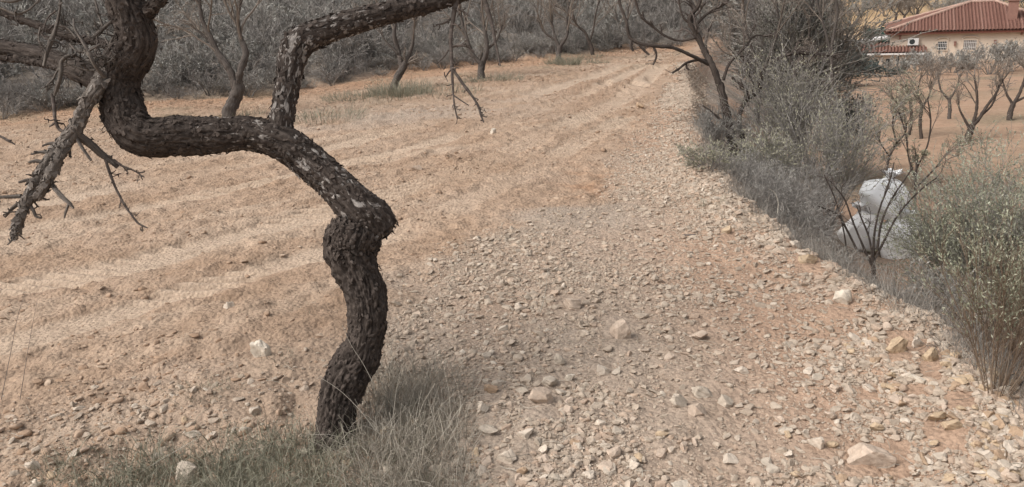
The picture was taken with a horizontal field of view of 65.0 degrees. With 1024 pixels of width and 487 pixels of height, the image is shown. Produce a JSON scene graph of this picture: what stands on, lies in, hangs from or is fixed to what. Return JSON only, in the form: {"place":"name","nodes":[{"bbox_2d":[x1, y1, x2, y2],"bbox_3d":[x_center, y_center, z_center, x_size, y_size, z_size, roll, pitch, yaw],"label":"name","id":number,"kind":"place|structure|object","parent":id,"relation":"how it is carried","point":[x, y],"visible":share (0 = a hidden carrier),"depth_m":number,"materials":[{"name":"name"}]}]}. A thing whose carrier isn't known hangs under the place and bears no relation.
{"place":"outdoors","nodes":[
{"label":"outdoors","id":0,"kind":"place"},
{"bbox_2d":[0,0,1023,486],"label":"ground","id":1,"kind":"structure","parent":0,"point":[274,278],"depth_m":5.13,"materials":[{"name":"soil"}]},
{"bbox_2d":[175,460,198,483],"bbox_3d":[-1.137,0.811,2.815,0.076,0.107,0.057,-16,22,-37],"label":"stone","id":2,"kind":"object","parent":1,"relation":"on","point":[183,463],"visible":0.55,"depth_m":2.80,"materials":[{"name":"stone"}]},
{"bbox_2d":[153,0,261,116],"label":"almond tree","id":3,"kind":"object","parent":1,"relation":"on","point":[233,101],"visible":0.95,"depth_m":11.91,"materials":[{"name":"plant"}]},
{"bbox_2d":[0,0,500,456],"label":"almond tree","id":4,"kind":"object","parent":1,"relation":"on","point":[359,228],"visible":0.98,"depth_m":2.95,"materials":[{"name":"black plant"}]},
{"bbox_2d":[249,406,261,415],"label":"stone","id":5,"kind":"object","parent":1,"relation":"on","point":[256,410],"visible":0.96,"depth_m":3.23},
{"bbox_2d":[249,339,270,357],"bbox_3d":[-1.164,0.492,3.734,0.093,0.100,0.062,1,18,13],"label":"stone","id":6,"kind":"object","parent":1,"relation":"on","point":[259,346],"visible":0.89,"depth_m":3.71,"materials":[{"name":"white stone"}]},
{"bbox_2d":[0,43,695,486],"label":"soil clods","id":7,"kind":"object","parent":1,"relation":"on","point":[94,401],"visible":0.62,"depth_m":4.97,"materials":[{"name":"soil"}]},
{"bbox_2d":[11,50,738,486],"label":"green grass","id":8,"kind":"structure","parent":1,"relation":"on","point":[251,468],"depth_m":2.85,"materials":[{"name":"plant"}]},
{"bbox_2d":[346,0,425,88],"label":"almond tree","id":9,"kind":"object","parent":1,"relation":"on","point":[402,68],"visible":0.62,"depth_m":14.73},
{"bbox_2d":[307,332,528,486],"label":"dry grass","id":10,"kind":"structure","parent":1,"relation":"on","point":[393,397],"depth_m":2.92,"materials":[{"name":"plant"}]},
{"bbox_2d":[430,0,521,79],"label":"almond tree","id":11,"kind":"object","parent":1,"relation":"on","point":[481,65],"visible":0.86,"depth_m":16.01,"materials":[{"name":"plant"}]},
{"bbox_2d":[477,401,488,413],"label":"stone","id":12,"kind":"object","parent":1,"relation":"on","point":[481,408],"visible":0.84,"depth_m":3.11,"materials":[{"name":"stone"}]},
{"bbox_2d":[481,456,491,466],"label":"stone","id":13,"kind":"object","parent":1,"relation":"on","point":[487,460],"visible":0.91,"depth_m":2.79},
{"bbox_2d":[477,424,497,435],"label":"stone","id":14,"kind":"object","parent":1,"relation":"on","point":[490,430],"visible":0.98,"depth_m":2.96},
{"bbox_2d":[483,384,497,392],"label":"stone","id":15,"kind":"object","parent":1,"relation":"on","point":[488,388],"visible":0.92,"depth_m":3.27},
{"bbox_2d":[496,449,516,463],"bbox_3d":[-0.018,0.752,2.812,0.070,0.071,0.039,8,21,31],"label":"stone","id":16,"kind":"object","parent":1,"relation":"on","point":[504,456],"visible":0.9,"depth_m":2.80,"materials":[{"name":"stone"}]},
{"bbox_2d":[0,0,1023,118],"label":"hillside scrub","id":17,"kind":"object","parent":1,"relation":"on","point":[266,21],"visible":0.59,"depth_m":18.46,"materials":[{"name":"grey plant"}]},
{"bbox_2d":[11,87,1023,486],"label":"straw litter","id":18,"kind":"object","parent":1,"relation":"on","point":[693,343],"visible":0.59,"depth_m":3.34,"materials":[{"name":"plant"}]},
{"bbox_2d":[516,428,533,439],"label":"stone","id":19,"kind":"object","parent":1,"relation":"on","point":[525,434],"visible":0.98,"depth_m":2.91,"materials":[{"name":"stone"}]},
{"bbox_2d":[528,387,553,402],"bbox_3d":[0.115,0.603,3.179,0.107,0.081,0.062,-3,18,0],"label":"stone","id":20,"kind":"object","parent":1,"relation":"on","point":[540,395],"visible":0.94,"depth_m":3.16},
{"bbox_2d":[542,376,557,386],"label":"stone","id":21,"kind":"object","parent":1,"relation":"on","point":[548,381],"visible":1,"depth_m":3.36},
{"bbox_2d":[518,0,585,60],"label":"almond tree","id":22,"kind":"object","parent":1,"relation":"on","point":[558,44],"visible":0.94,"depth_m":19.08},
{"bbox_2d":[554,354,565,364],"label":"stone","id":23,"kind":"object","parent":1,"relation":"on","point":[559,359],"visible":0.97,"depth_m":3.55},
{"bbox_2d":[563,298,580,310],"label":"stone","id":24,"kind":"object","parent":1,"relation":"on","point":[574,304],"visible":1,"depth_m":4.15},
{"bbox_2d":[534,0,633,54],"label":"almond tree","id":25,"kind":"object","parent":1,"relation":"on","point":[590,44],"visible":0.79,"depth_m":21.17,"materials":[{"name":"brown plant"}]},
{"bbox_2d":[582,470,594,478],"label":"stone","id":26,"kind":"object","parent":1,"relation":"on","point":[591,475],"visible":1,"depth_m":2.68,"materials":[{"name":"stone"}]},
{"bbox_2d":[596,364,609,375],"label":"stone","id":27,"kind":"object","parent":1,"relation":"on","point":[602,370],"visible":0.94,"depth_m":3.44,"materials":[{"name":"stone"}]},
{"bbox_2d":[598,461,612,470],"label":"stone","id":28,"kind":"object","parent":1,"relation":"on","point":[608,465],"visible":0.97,"depth_m":2.73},
{"bbox_2d":[603,463,615,475],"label":"stone","id":29,"kind":"object","parent":1,"relation":"on","point":[608,472],"visible":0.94,"depth_m":2.71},
{"bbox_2d":[606,445,620,458],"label":"stone","id":30,"kind":"object","parent":1,"relation":"on","point":[614,452],"visible":1,"depth_m":2.78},
{"bbox_2d":[591,0,645,47],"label":"almond tree","id":31,"kind":"object","parent":1,"relation":"on","point":[628,12],"visible":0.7,"depth_m":22.86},
{"bbox_2d":[610,318,630,338],"bbox_3d":[0.505,0.406,3.763,0.106,0.102,0.058,1,18,13],"label":"stone","id":32,"kind":"object","parent":1,"relation":"on","point":[620,329],"visible":0.99,"depth_m":3.74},
{"bbox_2d":[656,448,666,458],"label":"stone","id":33,"kind":"object","parent":1,"relation":"on","point":[660,453],"visible":1,"depth_m":2.80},
{"bbox_2d":[669,393,686,407],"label":"stone","id":34,"kind":"object","parent":1,"relation":"on","point":[678,400],"visible":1,"depth_m":3.11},
{"bbox_2d":[687,403,706,416],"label":"stone","id":35,"kind":"object","parent":1,"relation":"on","point":[697,409],"visible":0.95,"depth_m":3.05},
{"bbox_2d":[689,330,707,338],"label":"stone","id":36,"kind":"object","parent":1,"relation":"on","point":[701,334],"visible":0.98,"depth_m":3.71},
{"bbox_2d":[691,386,712,398],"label":"stone","id":37,"kind":"object","parent":1,"relation":"on","point":[698,392],"visible":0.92,"depth_m":3.19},
{"bbox_2d":[681,0,736,47],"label":"bare tree","id":38,"kind":"object","parent":1,"relation":"on","point":[707,30],"visible":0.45,"depth_m":18.98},
{"bbox_2d":[676,136,751,170],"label":"weed clump","id":39,"kind":"object","parent":1,"relation":"on","point":[700,159],"visible":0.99,"depth_m":6.82,"materials":[{"name":"green plant"}]},
{"bbox_2d":[717,394,733,406],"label":"stone","id":40,"kind":"object","parent":1,"relation":"on","point":[725,401],"visible":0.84,"depth_m":3.12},
{"bbox_2d":[691,100,761,150],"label":"dry bush","id":41,"kind":"object","parent":1,"relation":"on","point":[719,128],"visible":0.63,"depth_m":9.47,"materials":[{"name":"grey plant"}]},
{"bbox_2d":[722,453,738,463],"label":"stone","id":42,"kind":"object","parent":1,"relation":"on","point":[729,458],"visible":1,"depth_m":2.77,"materials":[{"name":"stone"}]},
{"bbox_2d":[618,0,845,161],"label":"almond tree","id":43,"kind":"object","parent":1,"relation":"on","point":[691,21],"visible":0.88,"depth_m":9.54,"materials":[{"name":"brown plant"}]},
{"bbox_2d":[714,147,789,193],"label":"dry bush","id":44,"kind":"object","parent":1,"relation":"on","point":[746,164],"visible":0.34,"depth_m":7.11,"materials":[{"name":"grey plant"}]},
{"bbox_2d":[720,121,806,188],"bbox_3d":[2.594,-0.840,8.122,0.812,0.751,0.742,7,20,30],"label":"broom bush","id":45,"kind":"object","parent":1,"relation":"on","point":[780,150],"visible":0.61,"depth_m":8.05,"materials":[{"name":"grey plant"}]},
{"bbox_2d":[685,0,851,123],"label":"bare tree","id":46,"kind":"object","parent":1,"relation":"on","point":[745,28],"visible":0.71,"depth_m":10.94,"materials":[{"name":"plant"}]},
{"bbox_2d":[766,463,779,472],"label":"stone","id":47,"kind":"object","parent":1,"relation":"on","point":[771,468],"visible":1,"depth_m":2.69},
{"bbox_2d":[697,31,864,189],"bbox_3d":[3.358,-1.539,9.489,1.684,1.939,1.964,12,23,40],"label":"broom bush","id":48,"kind":"object","parent":1,"relation":"on","point":[777,103],"visible":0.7,"depth_m":9.25,"materials":[{"name":"grey plant"}]},
{"bbox_2d":[727,155,840,223],"bbox_3d":[2.235,-0.416,6.605,0.946,0.618,1.094,8,21,32],"label":"dry bush","id":49,"kind":"object","parent":1,"relation":"on","point":[782,187],"visible":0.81,"depth_m":6.52,"materials":[{"name":"grey plant"}]},
{"bbox_2d":[798,254,817,263],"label":"stone","id":50,"kind":"object","parent":1,"relation":"on","point":[809,258],"visible":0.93,"depth_m":4.55,"materials":[{"name":"beige stone"}]},
{"bbox_2d":[767,192,852,248],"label":"dry bush","id":51,"kind":"object","parent":1,"relation":"on","point":[810,218],"visible":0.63,"depth_m":6.17,"materials":[{"name":"grey plant"}]},
{"bbox_2d":[807,437,824,449],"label":"stone","id":52,"kind":"object","parent":1,"relation":"on","point":[818,442],"visible":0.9,"depth_m":2.79,"materials":[{"name":"stone"}]},
{"bbox_2d":[760,148,871,221],"bbox_3d":[2.909,-0.545,7.788,1.178,0.728,1.049,-3,18,0],"label":"dry bush","id":53,"kind":"object","parent":1,"relation":"on","point":[825,191],"visible":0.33,"depth_m":7.77,"materials":[{"name":"grey plant"}]},
{"bbox_2d":[756,0,876,93],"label":"bare tree","id":54,"kind":"object","parent":1,"relation":"on","point":[809,22],"visible":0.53,"depth_m":11.98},
{"bbox_2d":[697,0,936,174],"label":"evergreen tree","id":55,"kind":"object","parent":1,"relation":"on","point":[795,28],"visible":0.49,"depth_m":12.20,"materials":[{"name":"grey plant"}]},
{"bbox_2d":[794,0,847,104],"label":"bare tree","id":56,"kind":"object","parent":1,"relation":"on","point":[835,16],"visible":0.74,"depth_m":10.49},
{"bbox_2d":[797,232,869,269],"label":"dry bush","id":57,"kind":"object","parent":1,"relation":"on","point":[842,252],"visible":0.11,"depth_m":5.47,"materials":[{"name":"grey plant"}]},
{"bbox_2d":[835,473,846,482],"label":"stone","id":58,"kind":"object","parent":1,"relation":"on","point":[841,477],"visible":1,"depth_m":2.62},
{"bbox_2d":[761,69,920,233],"bbox_3d":[3.385,-0.944,8.500,1.710,1.758,1.487,-17,22,-38],"label":"broom bush","id":59,"kind":"object","parent":1,"relation":"on","point":[847,155],"visible":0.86,"depth_m":8.34,"materials":[{"name":"grey plant"}]},
{"bbox_2d":[832,289,851,304],"bbox_3d":[1.628,0.269,3.954,0.090,0.094,0.062,-3,18,0],"label":"stone","id":60,"kind":"object","parent":1,"relation":"on","point":[842,296],"visible":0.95,"depth_m":3.94,"materials":[{"name":"white stone"}]},
{"bbox_2d":[808,79,885,171],"bbox_3d":[5.409,-1.994,13.751,1.258,1.782,1.876,-13,20,-30],"label":"evergreen shrub","id":61,"kind":"object","parent":1,"relation":"on","point":[850,112],"visible":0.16,"depth_m":13.41,"materials":[{"name":"green plant"}]},
{"bbox_2d":[827,46,869,85],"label":"evergreen shrub","id":62,"kind":"object","parent":1,"relation":"on","point":[860,71],"visible":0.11,"depth_m":39.40,"materials":[{"name":"green plant"}]},
{"bbox_2d":[837,201,883,251],"bbox_3d":[4.051,-0.204,9.305,0.541,0.564,0.455,-3,18,0],"label":"rubbish sack","id":63,"kind":"object","parent":1,"relation":"on","point":[861,232],"visible":0.49,"depth_m":9.15,"materials":[{"name":"white plastic"}]},
{"bbox_2d":[862,384,876,391],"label":"stone","id":64,"kind":"object","parent":1,"relation":"on","point":[869,387],"visible":0.99,"depth_m":3.15,"materials":[{"name":"stone"}]},
{"bbox_2d":[847,442,896,468],"bbox_3d":[1.215,0.722,2.733,0.157,0.088,0.094,0,18,9],"label":"stone","id":65,"kind":"object","parent":1,"relation":"on","point":[861,453],"visible":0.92,"depth_m":2.69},
{"bbox_2d":[863,60,904,76],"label":"hedge shrub","id":66,"kind":"object","parent":1,"relation":"on","point":[878,68],"visible":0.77,"depth_m":46.24,"materials":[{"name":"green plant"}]},
{"bbox_2d":[816,148,952,279],"bbox_3d":[2.891,-0.231,6.216,1.049,0.963,0.365,-5,18,-6],"label":"bare bush","id":67,"kind":"object","parent":1,"relation":"on","point":[871,260],"visible":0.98,"depth_m":6.19,"materials":[{"name":"brown plant"}]},
{"bbox_2d":[854,82,925,170],"bbox_3d":[5.322,-1.591,11.570,1.091,1.436,0.672,-3,18,0],"label":"sapling","id":68,"kind":"object","parent":1,"relation":"on","point":[898,142],"visible":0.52,"depth_m":11.47,"materials":[{"name":"beige plant"}]},
{"bbox_2d":[883,0,907,20],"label":"almond tree","id":69,"kind":"object","parent":1,"relation":"on","point":[888,1],"visible":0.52,"depth_m":91.89,"materials":[{"name":"grey plant"}]},
{"bbox_2d":[886,336,907,352],"bbox_3d":[1.673,0.450,3.493,0.100,0.103,0.049,-3,18,0],"label":"stone","id":70,"kind":"object","parent":1,"relation":"on","point":[899,344],"visible":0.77,"depth_m":3.47,"materials":[{"name":"beige stone"}]},
{"bbox_2d":[880,54,916,73],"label":"hedge shrub","id":71,"kind":"object","parent":1,"relation":"on","point":[904,65],"visible":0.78,"depth_m":48.56,"materials":[{"name":"grey plant"}]},
{"bbox_2d":[879,209,921,259],"bbox_3d":[4.438,-0.104,9.138,0.530,0.555,0.425,3,18,18],"label":"rubbish sack","id":72,"kind":"object","parent":1,"relation":"on","point":[883,253],"visible":0.32,"depth_m":9.04,"materials":[{"name":"white plastic"}]},
{"bbox_2d":[859,168,911,219],"bbox_3d":[4.267,-0.565,9.198,0.615,0.559,0.496,-3,18,0],"label":"rubbish sack","id":73,"kind":"object","parent":72,"relation":"on","point":[875,198],"visible":0.51,"depth_m":9.04,"materials":[{"name":"white plastic"}]},
{"bbox_2d":[890,0,919,17],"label":"almond tree","id":74,"kind":"object","parent":1,"relation":"on","point":[900,4],"visible":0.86,"depth_m":89.92,"materials":[{"name":"grey plant"}]},
{"bbox_2d":[871,44,954,138],"bbox_3d":[9.628,-3.615,19.429,1.657,2.329,1.509,-12,19,-26],"label":"almond tree","id":75,"kind":"object","parent":1,"relation":"on","point":[931,85],"visible":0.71,"depth_m":19.35,"materials":[{"name":"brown plant"}]},
{"bbox_2d":[899,48,934,70],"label":"hedge shrub","id":76,"kind":"object","parent":1,"relation":"on","point":[911,54],"visible":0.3,"depth_m":50.92,"materials":[{"name":"grey plant"}]},
{"bbox_2d":[912,337,923,347],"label":"stone","id":77,"kind":"object","parent":1,"relation":"on","point":[916,341],"visible":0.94,"depth_m":3.52,"materials":[{"name":"stone"}]},
{"bbox_2d":[922,347,938,361],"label":"stone","id":78,"kind":"object","parent":1,"relation":"on","point":[929,355],"visible":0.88,"depth_m":3.30,"materials":[{"name":"beige stone"}]},
{"bbox_2d":[861,245,1002,326],"bbox_3d":[2.321,0.310,4.559,0.941,0.565,0.872,-3,18,0],"label":"dry bush","id":79,"kind":"object","parent":1,"relation":"on","point":[935,297],"visible":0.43,"depth_m":4.49,"materials":[{"name":"grey plant"}]},
{"bbox_2d":[873,68,992,197],"bbox_3d":[4.865,-1.256,9.587,1.316,1.679,0.876,1,18,12],"label":"sapling","id":80,"kind":"object","parent":1,"relation":"on","point":[923,155],"visible":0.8,"depth_m":9.49,"materials":[{"name":"beige plant"}]},
{"bbox_2d":[913,44,960,75],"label":"hedge shrub","id":81,"kind":"object","parent":1,"relation":"on","point":[950,59],"visible":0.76,"depth_m":45.25,"materials":[{"name":"grey plant"}]},
{"bbox_2d":[928,411,946,420],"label":"stone","id":82,"kind":"object","parent":1,"relation":"on","point":[937,416],"visible":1,"depth_m":2.86,"materials":[{"name":"beige stone"}]},
{"bbox_2d":[853,105,1023,365],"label":"grey green shrub","id":83,"kind":"object","parent":1,"relation":"on","point":[993,210],"visible":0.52,"depth_m":6.31,"materials":[{"name":"green plant"}]},
{"bbox_2d":[861,0,1023,64],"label":"house","id":84,"kind":"structure","parent":1,"relation":"on","point":[963,25],"depth_m":61.80,"materials":[{"name":"ceramic"}]},
{"bbox_2d":[936,37,949,50],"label":"window","id":85,"kind":"structure","parent":84,"relation":"in","point":[941,44],"depth_m":61.76,"materials":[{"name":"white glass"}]},
{"bbox_2d":[962,35,978,50],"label":"window","id":86,"kind":"structure","parent":84,"relation":"in","point":[970,42],"depth_m":61.01,"materials":[{"name":"white paint"}]},
{"bbox_2d":[911,57,976,118],"bbox_3d":[12.738,-4.557,23.790,1.945,1.947,0.809,0,18,10],"label":"almond tree","id":87,"kind":"object","parent":1,"relation":"on","point":[950,106],"visible":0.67,"depth_m":23.69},
{"bbox_2d":[871,173,1023,335],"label":"grey green shrub","id":88,"kind":"object","parent":1,"relation":"on","point":[948,247],"visible":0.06,"depth_m":6.93,"materials":[{"name":"green plant"}]},
{"bbox_2d":[941,419,962,429],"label":"stone","id":89,"kind":"object","parent":1,"relation":"on","point":[953,424],"visible":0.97,"depth_m":2.79,"materials":[{"name":"beige stone"}]},
{"bbox_2d":[933,51,980,72],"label":"hedge shrub","id":90,"kind":"object","parent":1,"relation":"on","point":[963,63],"visible":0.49,"depth_m":47.27,"materials":[{"name":"grey plant"}]},
{"bbox_2d":[897,173,1023,396],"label":"broom bush","id":91,"kind":"object","parent":1,"relation":"on","point":[1014,314],"visible":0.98,"depth_m":2.88,"materials":[{"name":"green plant"}]},
{"bbox_2d":[946,44,988,69],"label":"hedge shrub","id":92,"kind":"object","parent":1,"relation":"on","point":[964,52],"visible":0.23,"depth_m":49.31,"materials":[{"name":"grey plant"}]},
{"bbox_2d":[947,52,1017,140],"bbox_3d":[10.970,-3.400,18.828,2.011,2.120,1.137,-8,18,-16],"label":"almond tree","id":93,"kind":"object","parent":1,"relation":"on","point":[975,121],"visible":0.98,"depth_m":18.73,"materials":[{"name":"brown plant"}]},
{"bbox_2d":[986,468,1001,480],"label":"stone","id":94,"kind":"object","parent":1,"relation":"on","point":[994,473],"visible":1,"depth_m":2.55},
{"bbox_2d":[969,40,1023,74],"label":"hedge shrub","id":95,"kind":"object","parent":1,"relation":"on","point":[996,53],"visible":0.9,"depth_m":43.68,"materials":[{"name":"grey plant"}]},
{"bbox_2d":[985,48,1023,120],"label":"almond tree","id":96,"kind":"object","parent":1,"relation":"on","point":[1012,107],"visible":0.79,"depth_m":22.10,"materials":[{"name":"brown plant"}]},
{"bbox_2d":[996,407,1012,415],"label":"stone","id":97,"kind":"object","parent":1,"relation":"on","point":[1004,411],"visible":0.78,"depth_m":2.84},
{"bbox_2d":[988,37,1023,70],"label":"hedge shrub","id":98,"kind":"object","parent":1,"relation":"on","point":[1016,45],"visible":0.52,"depth_m":45.89,"materials":[{"name":"grey plant"}]},
{"bbox_2d":[0,61,1023,486],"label":"gravel","id":99,"kind":"structure","parent":0,"point":[696,187],"depth_m":3.67,"materials":[{"name":"gravel"}]},
{"bbox_2d":[734,366,748,373],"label":"stone","id":100,"kind":"object","parent":99,"relation":"on","point":[742,370],"visible":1,"depth_m":3.37,"materials":[{"name":"stone"}]},
{"bbox_2d":[869,422,884,430],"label":"stone","id":101,"kind":"object","parent":99,"relation":"on","point":[874,426],"visible":1,"depth_m":2.85,"materials":[{"name":"beige stone"}]},
{"bbox_2d":[889,394,899,404],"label":"stone","id":102,"kind":"object","parent":99,"relation":"on","point":[894,398],"visible":0.94,"depth_m":3.02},
{"bbox_2d":[909,374,926,383],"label":"stone","id":103,"kind":"object","parent":99,"relation":"on","point":[920,379],"visible":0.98,"depth_m":3.14,"materials":[{"name":"white stone"}]},
{"bbox_2d":[933,452,946,460],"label":"stone","id":104,"kind":"object","parent":99,"relation":"on","point":[937,455],"visible":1,"depth_m":2.69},
{"bbox_2d":[948,375,968,384],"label":"stone","id":105,"kind":"object","parent":99,"relation":"on","point":[962,380],"visible":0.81,"depth_m":3.06,"materials":[{"name":"beige stone"}]},
{"bbox_2d":[974,450,996,461],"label":"stone","id":106,"kind":"object","parent":99,"relation":"on","point":[987,455],"visible":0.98,"depth_m":2.62,"materials":[{"name":"stone"}]},
{"bbox_2d":[992,413,1004,429],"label":"stone","id":107,"kind":"object","parent":99,"relation":"on","point":[1000,423],"visible":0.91,"depth_m":2.78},
{"bbox_2d":[994,449,1006,459],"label":"stone","id":108,"kind":"object","parent":99,"relation":"on","point":[998,453],"visible":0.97,"depth_m":2.62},
{"bbox_2d":[996,460,1011,467],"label":"stone","id":109,"kind":"object","parent":99,"relation":"on","point":[1004,463],"visible":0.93,"depth_m":2.58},
{"bbox_2d":[1003,440,1015,452],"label":"stone","id":110,"kind":"object","parent":99,"relation":"on","point":[1008,445],"visible":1,"depth_m":2.65,"materials":[{"name":"stone"}]},
{"bbox_2d":[1005,472,1020,482],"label":"stone","id":111,"kind":"object","parent":99,"relation":"on","point":[1013,477],"visible":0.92,"depth_m":2.52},
{"bbox_2d":[1009,424,1023,438],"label":"stone","id":112,"kind":"object","parent":99,"relation":"on","point":[1015,430],"visible":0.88,"depth_m":2.71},
{"bbox_2d":[681,118,1023,426],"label":"dry grass","id":113,"kind":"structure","parent":0,"point":[884,287],"depth_m":4.04,"materials":[{"name":"plant"}]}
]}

